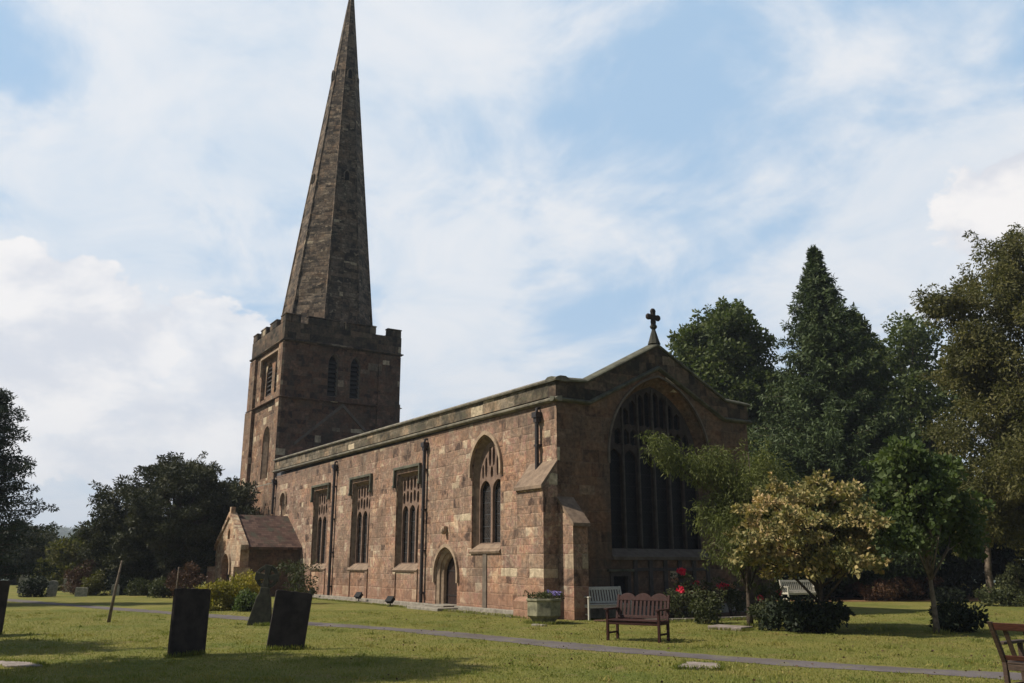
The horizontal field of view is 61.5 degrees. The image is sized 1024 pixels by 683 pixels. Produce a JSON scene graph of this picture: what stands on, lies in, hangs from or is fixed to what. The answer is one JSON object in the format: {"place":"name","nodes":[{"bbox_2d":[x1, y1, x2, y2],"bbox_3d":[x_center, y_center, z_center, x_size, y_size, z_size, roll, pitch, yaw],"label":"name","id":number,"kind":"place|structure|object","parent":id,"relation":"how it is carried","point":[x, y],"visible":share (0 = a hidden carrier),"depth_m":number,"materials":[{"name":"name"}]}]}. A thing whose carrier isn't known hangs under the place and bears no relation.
{"place":"outdoors","nodes":[
{"label":"outdoors","id":0,"kind":"place"},
{"bbox_2d":[0,556,1023,682],"bbox_3d":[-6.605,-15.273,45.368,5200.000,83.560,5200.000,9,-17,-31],"label":"ground","id":1,"kind":"structure","parent":0,"point":[321,606],"depth_m":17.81,"materials":[{"name":"green plant"}]},
{"bbox_2d":[0,580,9,633],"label":"headstone","id":2,"kind":"object","parent":1,"relation":"on","point":[4,588],"visible":0.84,"depth_m":20.53,"materials":[{"name":"stone"}]},
{"bbox_2d":[0,661,42,666],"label":"ledger stone","id":3,"kind":"object","parent":1,"relation":"on","point":[13,663],"visible":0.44,"depth_m":13.98,"materials":[{"name":"grey stone"}]},
{"bbox_2d":[17,575,30,592],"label":"gravestone","id":4,"kind":"object","parent":1,"relation":"on","point":[23,579],"visible":0.18,"depth_m":50.10,"materials":[{"name":"grey stone"}]},
{"bbox_2d":[1,515,57,584],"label":"background tree","id":5,"kind":"object","parent":1,"relation":"on","point":[13,582],"visible":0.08,"depth_m":70.88,"materials":[{"name":"green plant"}]},
{"bbox_2d":[0,388,62,579],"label":"cedar tree","id":6,"kind":"object","parent":1,"relation":"on","point":[7,485],"visible":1,"depth_m":36.79,"materials":[{"name":"green plant"}]},
{"bbox_2d":[16,574,48,596],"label":"shrub","id":7,"kind":"object","parent":1,"relation":"on","point":[31,587],"visible":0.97,"depth_m":43.92,"materials":[{"name":"green plant"}]},
{"bbox_2d":[5,525,76,581],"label":"background tree","id":8,"kind":"object","parent":1,"relation":"on","point":[30,553],"visible":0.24,"depth_m":62.53,"materials":[{"name":"green plant"}]},
{"bbox_2d":[3,525,80,580],"bbox_3d":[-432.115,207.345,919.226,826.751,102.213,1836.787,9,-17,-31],"label":"distant wood","id":9,"kind":"object","parent":1,"relation":"on","point":[65,530],"visible":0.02,"depth_m":1155.78,"materials":[{"name":"green plant"}]},
{"bbox_2d":[46,580,58,595],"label":"gravestone","id":10,"kind":"object","parent":1,"relation":"on","point":[52,589],"visible":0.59,"depth_m":45.20,"materials":[{"name":"grey stone"}]},
{"bbox_2d":[62,578,71,591],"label":"gravestone","id":11,"kind":"object","parent":1,"relation":"on","point":[65,580],"visible":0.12,"depth_m":51.95,"materials":[{"name":"grey stone"}]},
{"bbox_2d":[30,535,106,590],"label":"background tree","id":12,"kind":"object","parent":1,"relation":"on","point":[64,556],"visible":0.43,"depth_m":54.96,"materials":[{"name":"green plant"}]},
{"bbox_2d":[59,559,95,593],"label":"shrub","id":13,"kind":"object","parent":1,"relation":"on","point":[71,575],"visible":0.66,"depth_m":47.99,"materials":[{"name":"brown plant"}]},
{"bbox_2d":[74,587,87,596],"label":"gravestone","id":14,"kind":"object","parent":1,"relation":"on","point":[81,591],"visible":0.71,"depth_m":44.67,"materials":[{"name":"grey stone"}]},
{"bbox_2d":[69,520,98,542],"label":"background tree","id":15,"kind":"object","parent":1,"relation":"on","point":[83,534],"depth_m":69.16,"materials":[{"name":"green plant"}]},
{"bbox_2d":[80,568,106,595],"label":"shrub","id":16,"kind":"object","parent":1,"relation":"on","point":[93,584],"visible":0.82,"depth_m":45.96,"materials":[{"name":"green plant"}]},
{"bbox_2d":[75,536,135,589],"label":"background tree","id":17,"kind":"object","parent":1,"relation":"on","point":[108,578],"visible":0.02,"depth_m":56.16,"materials":[{"name":"green plant"}]},
{"bbox_2d":[107,560,122,621],"bbox_3d":[-11.500,7.270,24.862,0.270,1.828,0.101,-1,-15,5],"label":"leaning stake","id":18,"kind":"object","parent":1,"relation":"on","point":[112,601],"visible":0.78,"depth_m":24.80,"materials":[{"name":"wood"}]},
{"bbox_2d":[111,584,119,595],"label":"gravestone","id":19,"kind":"object","parent":1,"relation":"on","point":[118,589],"visible":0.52,"depth_m":46.12,"materials":[{"name":"grey stone"}]},
{"bbox_2d":[104,570,135,594],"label":"shrub","id":20,"kind":"object","parent":1,"relation":"on","point":[123,581],"visible":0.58,"depth_m":46.83,"materials":[{"name":"green plant"}]},
{"bbox_2d":[123,577,152,595],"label":"shrub","id":21,"kind":"object","parent":1,"relation":"on","point":[138,587],"visible":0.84,"depth_m":45.84,"materials":[{"name":"green plant"}]},
{"bbox_2d":[147,575,172,597],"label":"shrub","id":22,"kind":"object","parent":1,"relation":"on","point":[158,587],"visible":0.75,"depth_m":42.92,"materials":[{"name":"green plant"}]},
{"bbox_2d":[65,451,260,588],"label":"yew tree","id":23,"kind":"object","parent":1,"relation":"on","point":[140,532],"visible":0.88,"depth_m":48.54,"materials":[{"name":"green plant"}]},
{"bbox_2d":[176,567,178,588],"bbox_3d":[-15.012,10.918,38.485,0.095,1.603,0.108,9,-17,-31],"label":"leaning stake","id":24,"kind":"object","parent":1,"relation":"on","point":[177,579],"visible":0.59,"depth_m":38.52,"materials":[{"name":"brown wood"}]},
{"bbox_2d":[165,560,207,597],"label":"shrub","id":25,"kind":"object","parent":1,"relation":"on","point":[190,575],"visible":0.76,"depth_m":42.20,"materials":[{"name":"brown plant"}]},
{"bbox_2d":[167,588,210,656],"bbox_3d":[-5.909,5.233,15.739,0.075,1.378,0.778,-10,-19,30],"label":"headstone","id":26,"kind":"object","parent":1,"relation":"on","point":[189,620],"visible":0.73,"depth_m":15.72,"materials":[{"name":"stone"}]},
{"bbox_2d":[193,579,233,610],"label":"yellow shrub","id":27,"kind":"object","parent":1,"relation":"on","point":[218,600],"visible":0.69,"depth_m":31.11,"materials":[{"name":"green plant"}]},
{"bbox_2d":[201,476,239,584],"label":"yew tree","id":28,"kind":"object","parent":1,"relation":"on","point":[238,479],"depth_m":59.52,"materials":[{"name":"green plant"}]},
{"bbox_2d":[215,569,261,609],"bbox_3d":[-10.117,9.409,32.234,1.688,1.729,2.067,-10,-18,34],"label":"yellow shrub","id":29,"kind":"object","parent":1,"relation":"on","point":[241,583],"visible":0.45,"depth_m":31.97,"materials":[{"name":"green plant"}]},
{"bbox_2d":[232,587,257,611],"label":"green shrub","id":30,"kind":"object","parent":1,"relation":"on","point":[243,601],"visible":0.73,"depth_m":30.36,"materials":[{"name":"green plant"}]},
{"bbox_2d":[247,565,279,625],"bbox_3d":[-6.835,7.079,23.683,0.677,1.800,0.180,6,-17,-3],"label":"celtic cross","id":31,"kind":"object","parent":1,"relation":"on","point":[261,611],"visible":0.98,"depth_m":23.61,"materials":[{"name":"grey stone"}]},
{"bbox_2d":[266,590,312,649],"bbox_3d":[-4.373,5.569,16.863,0.716,1.298,0.075,12,-20,-18],"label":"headstone","id":32,"kind":"object","parent":1,"relation":"on","point":[289,618],"visible":0.72,"depth_m":16.87,"materials":[{"name":"stone"}]},
{"bbox_2d":[272,558,321,595],"bbox_3d":[-9.152,10.308,36.625,1.900,2.079,1.730,-8,-16,27],"label":"bush","id":33,"kind":"object","parent":1,"relation":"on","point":[297,575],"visible":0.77,"depth_m":36.51,"materials":[{"name":"green plant"}]},
{"bbox_2d":[354,592,362,601],"bbox_3d":[-6.705,11.159,37.578,0.345,0.418,0.282,-11,-18,36],"label":"floodlight","id":34,"kind":"object","parent":1,"relation":"on","point":[358,595],"visible":0.98,"depth_m":37.53,"materials":[{"name":"black metal"}]},
{"bbox_2d":[385,596,394,606],"bbox_3d":[-4.819,10.269,33.968,0.345,0.418,0.282,-11,-18,36],"label":"floodlight","id":35,"kind":"object","parent":1,"relation":"on","point":[389,600],"visible":0.99,"depth_m":33.92,"materials":[{"name":"black metal"}]},
{"bbox_2d":[205,0,774,619],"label":"church","id":36,"kind":"structure","parent":1,"relation":"on","point":[501,502],"depth_m":34.16,"materials":[{"name":"red stone"}]},
{"bbox_2d":[260,426,269,479],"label":"window","id":37,"kind":"structure","parent":36,"relation":"in","point":[265,453],"depth_m":55.92,"materials":[{"name":"stone"}]},
{"bbox_2d":[279,490,286,515],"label":"window","id":38,"kind":"structure","parent":36,"relation":"in","point":[284,501],"depth_m":50.00,"materials":[{"name":"stone"}]},
{"bbox_2d":[308,482,330,570],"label":"window","id":39,"kind":"structure","parent":36,"relation":"in","point":[322,497],"depth_m":44.90,"materials":[{"name":"stone"}]},
{"bbox_2d":[347,473,372,571],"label":"window","id":40,"kind":"structure","parent":36,"relation":"in","point":[362,490],"depth_m":40.49,"materials":[{"name":"stone"}]},
{"bbox_2d":[392,463,421,571],"bbox_3d":[-4.267,7.386,35.943,0.590,4.360,2.600,9,-17,-31],"label":"window","id":41,"kind":"structure","parent":36,"relation":"in","point":[408,483],"depth_m":36.36,"materials":[{"name":"stone"}]},
{"bbox_2d":[447,558,456,603],"bbox_3d":[-2.130,9.119,32.550,0.095,1.940,1.220,9,-17,-31],"label":"door","id":42,"kind":"structure","parent":36,"relation":"in","point":[451,585],"depth_m":32.74,"materials":[{"name":"brown wood"}]},
{"bbox_2d":[468,431,502,553],"bbox_3d":[-0.791,5.378,30.874,0.540,4.340,2.260,9,-17,-31],"label":"window","id":43,"kind":"structure","parent":36,"relation":"in","point":[488,465],"depth_m":31.25,"materials":[{"name":"stone"}]},
{"bbox_2d":[607,569,634,599],"bbox_3d":[3.455,7.814,27.679,1.050,0.940,0.300,9,-17,-31],"label":"monument","id":44,"kind":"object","parent":36,"relation":"in","point":[618,577],"depth_m":27.76,"materials":[{"name":"brown stone"}]},
{"bbox_2d":[607,375,716,559],"bbox_3d":[5.015,4.323,29.853,4.720,6.330,0.740,9,-17,-31],"label":"east window","id":45,"kind":"structure","parent":36,"relation":"in","point":[648,514],"depth_m":29.94,"materials":[{"name":"glass"}]},
{"bbox_2d":[523,589,564,622],"bbox_3d":[0.893,7.465,24.272,0.979,0.943,1.009,13,-19,-41],"label":"stone planter","id":46,"kind":"object","parent":1,"relation":"on","point":[544,607],"visible":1,"depth_m":23.92,"materials":[{"name":"stone"}]},
{"bbox_2d":[604,593,670,642],"bbox_3d":[2.756,6.022,18.797,1.305,0.985,0.699,-9,-17,32],"label":"garden bench","id":47,"kind":"object","parent":1,"relation":"on","point":[651,621],"visible":0.99,"depth_m":18.88,"materials":[{"name":"brown wood"}]},
{"bbox_2d":[593,612,759,620],"bbox_3d":[6.673,8.742,27.394,9.976,0.001,3.187,9,-17,-31],"label":"flower bed","id":48,"kind":"object","parent":1,"relation":"on","point":[726,614],"visible":0.22,"depth_m":27.10,"materials":[{"name":"soil"}]},
{"bbox_2d":[584,586,631,619],"bbox_3d":[2.841,7.973,26.243,1.635,0.950,0.698,8,-16,-27],"label":"garden bench","id":49,"kind":"object","parent":48,"relation":"on","point":[611,604],"visible":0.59,"depth_m":26.46,"materials":[{"name":"grey wood"}]},
{"bbox_2d":[659,586,692,618],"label":"rose bush","id":50,"kind":"object","parent":48,"relation":"on","point":[676,604],"visible":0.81,"depth_m":25.98,"materials":[{"name":"green plant"}]},
{"bbox_2d":[670,567,699,616],"bbox_3d":[5.402,7.884,26.981,1.087,1.578,1.028,-4,-15,16],"label":"rose bush","id":51,"kind":"object","parent":48,"relation":"on","point":[681,572],"visible":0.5,"depth_m":26.93,"materials":[{"name":"green plant"}]},
{"bbox_2d":[687,577,720,614],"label":"rose bush","id":52,"kind":"object","parent":48,"relation":"on","point":[703,587],"visible":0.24,"depth_m":27.29,"materials":[{"name":"green plant"}]},
{"bbox_2d":[713,578,746,615],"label":"rose bush","id":53,"kind":"object","parent":48,"relation":"on","point":[734,595],"visible":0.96,"depth_m":27.56,"materials":[{"name":"green plant"}]},
{"bbox_2d":[752,583,784,604],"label":"rose bush","id":54,"kind":"object","parent":48,"relation":"on","point":[766,591],"visible":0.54,"depth_m":27.66,"materials":[{"name":"green plant"}]},
{"bbox_2d":[330,612,1023,682],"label":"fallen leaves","id":55,"kind":"object","parent":1,"relation":"on","point":[753,679],"visible":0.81,"depth_m":15.52,"materials":[{"name":"brown plant"}]},
{"bbox_2d":[678,661,719,669],"bbox_3d":[3.061,5.246,13.834,0.666,0.095,0.788,-6,-16,22],"label":"ledger stone","id":56,"kind":"object","parent":1,"relation":"on","point":[690,663],"visible":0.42,"depth_m":13.84,"materials":[{"name":"grey stone"}]},
{"bbox_2d":[687,587,727,624],"bbox_3d":[5.416,7.473,24.195,0.998,1.114,1.574,-10,-18,34],"label":"shrub","id":57,"kind":"object","parent":1,"relation":"on","point":[705,611],"visible":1,"depth_m":24.08,"materials":[{"name":"green plant"}]},
{"bbox_2d":[656,616,761,621],"bbox_3d":[6.508,8.383,26.010,7.928,0.140,0.654,7,-16,-26],"label":"bed edging","id":58,"kind":"object","parent":1,"relation":"on","point":[677,619],"visible":0.12,"depth_m":25.02,"materials":[{"name":"stone"}]},
{"bbox_2d":[634,430,800,625],"bbox_3d":[5.913,5.031,23.276,4.459,5.359,3.153,9,-17,-31],"label":"feathery tree","id":59,"kind":"object","parent":1,"relation":"on","point":[731,494],"visible":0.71,"depth_m":23.44,"materials":[{"name":"green plant"}]},
{"bbox_2d":[708,624,752,630],"bbox_3d":[5.554,7.324,21.932,0.628,0.140,1.041,14,-20,-43],"label":"ledger stone","id":60,"kind":"object","parent":1,"relation":"on","point":[733,627],"visible":0.59,"depth_m":21.71,"materials":[{"name":"grey stone"}]},
{"bbox_2d":[745,598,773,627],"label":"shrub","id":61,"kind":"object","parent":1,"relation":"on","point":[753,611],"visible":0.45,"depth_m":22.57,"materials":[{"name":"green plant"}]},
{"bbox_2d":[779,580,817,601],"bbox_3d":[12.703,10.974,37.804,1.735,0.950,0.698,4,-15,-16],"label":"garden bench","id":62,"kind":"object","parent":1,"relation":"on","point":[788,588],"visible":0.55,"depth_m":37.99,"materials":[{"name":"white wood"}]},
{"bbox_2d":[757,594,855,633],"bbox_3d":[7.323,6.858,21.380,2.378,1.087,2.137,-7,-16,24],"label":"dark bush","id":63,"kind":"object","parent":1,"relation":"on","point":[799,614],"visible":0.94,"depth_m":20.96,"materials":[{"name":"green plant"}]},
{"bbox_2d":[722,469,895,631],"bbox_3d":[7.530,5.196,21.507,4.496,4.163,4.151,-1,-15,4],"label":"golden tree","id":64,"kind":"object","parent":1,"relation":"on","point":[819,560],"visible":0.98,"depth_m":20.92,"materials":[{"name":"yellow plant"}]},
{"bbox_2d":[860,432,995,632],"bbox_3d":[10.206,4.652,20.999,3.042,4.946,2.841,-4,-15,16],"label":"lawn tree","id":65,"kind":"object","parent":1,"relation":"on","point":[918,492],"visible":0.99,"depth_m":20.76,"materials":[{"name":"green plant"}]},
{"bbox_2d":[927,597,988,631],"bbox_3d":[10.875,6.837,21.160,1.561,1.070,1.454,9,-17,-31],"label":"dark bush","id":66,"kind":"object","parent":1,"relation":"on","point":[955,616],"visible":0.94,"depth_m":20.93,"materials":[{"name":"green plant"}]},
{"bbox_2d":[908,223,1023,564],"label":"broadleaf tree","id":67,"kind":"object","parent":1,"relation":"on","point":[985,368],"visible":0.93,"depth_m":36.38,"materials":[{"name":"green plant"}]},
{"bbox_2d":[937,456,1000,592],"bbox_3d":[21.506,8.516,39.372,5.367,6.704,5.868,9,-17,-31],"label":"bare trunk tree","id":68,"kind":"object","parent":1,"relation":"on","point":[988,573],"visible":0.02,"depth_m":38.60,"materials":[{"name":"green plant"}]},
{"bbox_2d":[973,583,1023,606],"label":"shrub","id":69,"kind":"object","parent":1,"relation":"on","point":[1005,597],"visible":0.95,"depth_m":34.18,"materials":[{"name":"green plant"}]},
{"bbox_2d":[987,621,1023,682],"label":"garden bench","id":70,"kind":"object","parent":1,"relation":"on","point":[1014,662],"visible":1,"depth_m":10.59,"materials":[{"name":"brown wood"}]},
{"bbox_2d":[995,562,1023,594],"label":"shrub","id":71,"kind":"object","parent":1,"relation":"on","point":[1011,580],"visible":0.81,"depth_m":36.72,"materials":[{"name":"green plant"}]},
{"bbox_2d":[0,0,1023,529],"label":"sky","id":72,"kind":"structure","parent":0,"point":[542,177],"materials":[{"name":"blue"}]},
{"bbox_2d":[7,599,1021,679],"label":"path","id":73,"kind":"structure","parent":0,"point":[768,661],"depth_m":16.51,"materials":[{"name":"grey asphalt"}]},
{"bbox_2d":[776,593,980,600],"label":"leaf strewn ground","id":74,"kind":"structure","parent":0,"point":[903,599],"depth_m":40.54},
{"bbox_2d":[665,296,792,462],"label":"broadleaf tree","id":75,"kind":"object","parent":74,"relation":"on","point":[720,349],"visible":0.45,"depth_m":51.85,"materials":[{"name":"green plant"}]},
{"bbox_2d":[769,367,797,465],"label":"broadleaf tree","id":76,"kind":"object","parent":74,"relation":"on","point":[782,395],"depth_m":55.44,"materials":[{"name":"green plant"}]},
{"bbox_2d":[760,517,845,599],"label":"evergreen thicket","id":77,"kind":"object","parent":74,"relation":"on","point":[828,587],"visible":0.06,"depth_m":40.61,"materials":[{"name":"green plant"}]},
{"bbox_2d":[809,564,906,597],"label":"evergreen thicket","id":78,"kind":"object","parent":74,"relation":"on","point":[856,593],"visible":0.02,"depth_m":42.90,"materials":[{"name":"green plant"}]},
{"bbox_2d":[851,576,909,600],"bbox_3d":[16.860,11.409,39.338,2.038,1.340,2.398,2,-15,-8],"label":"shrub","id":79,"kind":"object","parent":74,"relation":"on","point":[882,587],"visible":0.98,"depth_m":38.97,"materials":[{"name":"brown plant"}]},
{"bbox_2d":[747,244,1018,597],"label":"conifer tree","id":80,"kind":"object","parent":74,"relation":"on","point":[835,430],"visible":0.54,"depth_m":44.42,"materials":[{"name":"green plant"}]},
{"bbox_2d":[847,307,955,572],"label":"conifer tree","id":81,"kind":"object","parent":74,"relation":"on","point":[879,365],"visible":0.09,"depth_m":49.89,"materials":[{"name":"green plant"}]},
{"bbox_2d":[884,573,944,599],"bbox_3d":[18.887,11.584,40.303,3.092,1.417,2.720,-8,-16,27],"label":"shrub","id":82,"kind":"object","parent":74,"relation":"on","point":[915,588],"visible":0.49,"depth_m":39.93,"materials":[{"name":"brown plant"}]},
{"bbox_2d":[873,533,983,597],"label":"evergreen thicket","id":83,"kind":"object","parent":74,"relation":"on","point":[952,577],"visible":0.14,"depth_m":42.52,"materials":[{"name":"green plant"}]},
{"bbox_2d":[872,310,986,464],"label":"broadleaf tree","id":84,"kind":"object","parent":74,"relation":"on","point":[906,350],"visible":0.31,"depth_m":54.71,"materials":[{"name":"green plant"}]},
{"bbox_2d":[928,586,969,601],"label":"shrub","id":85,"kind":"object","parent":74,"relation":"on","point":[948,592],"visible":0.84,"depth_m":38.10,"materials":[{"name":"green plant"}]},
{"bbox_2d":[941,479,1023,594],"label":"evergreen thicket","id":86,"kind":"object","parent":74,"relation":"on","point":[980,580],"visible":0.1,"depth_m":44.84,"materials":[{"name":"green plant"}]},
{"bbox_2d":[978,524,1023,583],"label":"evergreen thicket","id":87,"kind":"object","parent":74,"relation":"on","point":[1007,555],"visible":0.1,"depth_m":44.42,"materials":[{"name":"green plant"}]}
]}

